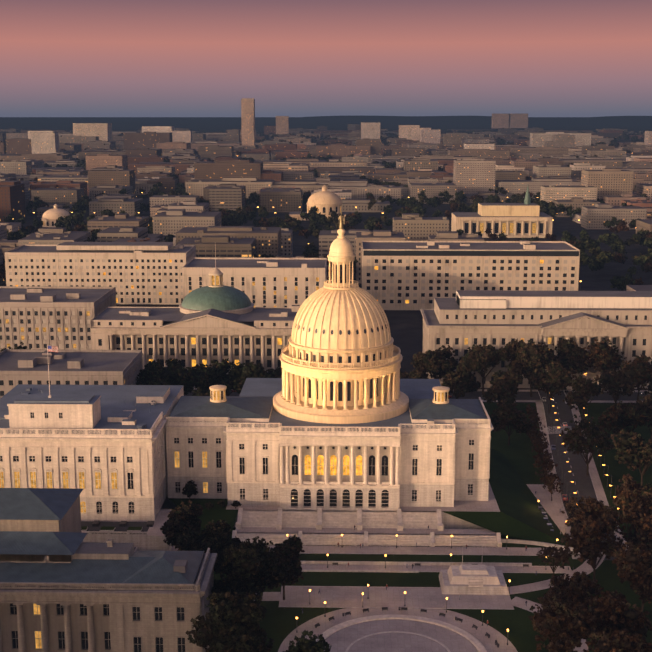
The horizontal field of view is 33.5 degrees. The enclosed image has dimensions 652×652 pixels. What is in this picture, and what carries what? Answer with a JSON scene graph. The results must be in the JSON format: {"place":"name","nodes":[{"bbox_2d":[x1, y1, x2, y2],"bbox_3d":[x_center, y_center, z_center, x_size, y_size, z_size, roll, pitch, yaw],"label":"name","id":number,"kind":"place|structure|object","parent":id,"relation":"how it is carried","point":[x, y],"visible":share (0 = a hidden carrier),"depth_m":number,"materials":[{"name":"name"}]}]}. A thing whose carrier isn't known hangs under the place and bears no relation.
{"place":"outdoors","nodes":[
{"label":"outdoors","id":0,"kind":"place"},
{"bbox_2d":[0,520,216,651],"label":"building","id":1,"kind":"structure","parent":0,"point":[147,601],"depth_m":271.74,"materials":[{"name":"stone"}]},
{"bbox_2d":[0,488,133,562],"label":"building roof","id":2,"kind":"structure","parent":1,"relation":"on","point":[38,525],"depth_m":291.13,"materials":[{"name":"grey metal"}]},
{"bbox_2d":[0,117,651,651],"bbox_3d":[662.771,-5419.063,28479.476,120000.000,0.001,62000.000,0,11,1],"label":"ground","id":3,"kind":"structure","parent":0,"point":[278,623],"depth_m":422.96,"materials":[{"name":"green plant"}]},
{"bbox_2d":[41,154,552,237],"bbox_3d":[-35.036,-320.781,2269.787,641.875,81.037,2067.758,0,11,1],"label":"landmarks","id":4,"kind":"object","parent":3,"relation":"on","point":[527,218],"visible":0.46,"depth_m":1258.28,"materials":[{"name":"beige stone"}]},
{"bbox_2d":[30,192,615,287],"bbox_3d":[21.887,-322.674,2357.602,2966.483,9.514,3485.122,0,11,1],"label":"city street lights","id":5,"kind":"object","parent":3,"relation":"on","point":[355,207],"visible":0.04,"depth_m":1482.18},
{"bbox_2d":[0,240,651,397],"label":"buildings","id":6,"kind":"structure","parent":3,"relation":"on","point":[65,298],"depth_m":623.77,"materials":[{"name":"beige stone"}]},
{"bbox_2d":[0,98,651,290],"bbox_3d":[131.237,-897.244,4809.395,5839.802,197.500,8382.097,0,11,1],"label":"city","id":7,"kind":"object","parent":3,"relation":"on","point":[473,164],"visible":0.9,"depth_m":1869.29,"materials":[{"name":"grey"}]},
{"bbox_2d":[0,338,651,651],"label":"trees","id":8,"kind":"object","parent":3,"relation":"on","point":[249,569],"visible":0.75,"depth_m":337.12,"materials":[{"name":"green plant"}]},
{"bbox_2d":[0,128,651,290],"bbox_3d":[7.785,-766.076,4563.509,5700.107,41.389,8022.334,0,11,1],"label":"trees","id":9,"kind":"object","parent":3,"relation":"on","point":[599,258],"visible":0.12,"depth_m":1342.55,"materials":[{"name":"green plant"}]},
{"bbox_2d":[81,374,651,651],"bbox_3d":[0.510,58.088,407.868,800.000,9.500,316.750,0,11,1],"label":"grounds","id":10,"kind":"structure","parent":3,"relation":"on","point":[383,619],"depth_m":356.52,"materials":[{"name":"concrete"}]},
{"bbox_2d":[0,210,493,520],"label":"capitol","id":11,"kind":"structure","parent":10,"relation":"on","point":[340,414],"depth_m":375.61,"materials":[{"name":"stone"}]},
{"bbox_2d":[48,346,57,352],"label":"flag","id":12,"kind":"object","parent":11,"relation":"attached to","point":[52,348],"visible":1,"depth_m":366.12,"materials":[{"name":"multicoloured fabric"}]},
{"bbox_2d":[233,390,649,626],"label":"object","id":13,"kind":"object","parent":3,"relation":"on","point":[553,447],"visible":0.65,"depth_m":383.01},
{"bbox_2d":[0,116,651,133],"bbox_3d":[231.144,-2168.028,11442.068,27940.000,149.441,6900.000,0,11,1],"label":"hills","id":14,"kind":"structure","parent":0,"point":[628,123],"depth_m":12851.71,"materials":[{"name":"blue"}]},
{"bbox_2d":[0,0,651,116],"label":"sky","id":15,"kind":"structure","parent":0,"point":[59,58],"materials":[{"name":"pink"}]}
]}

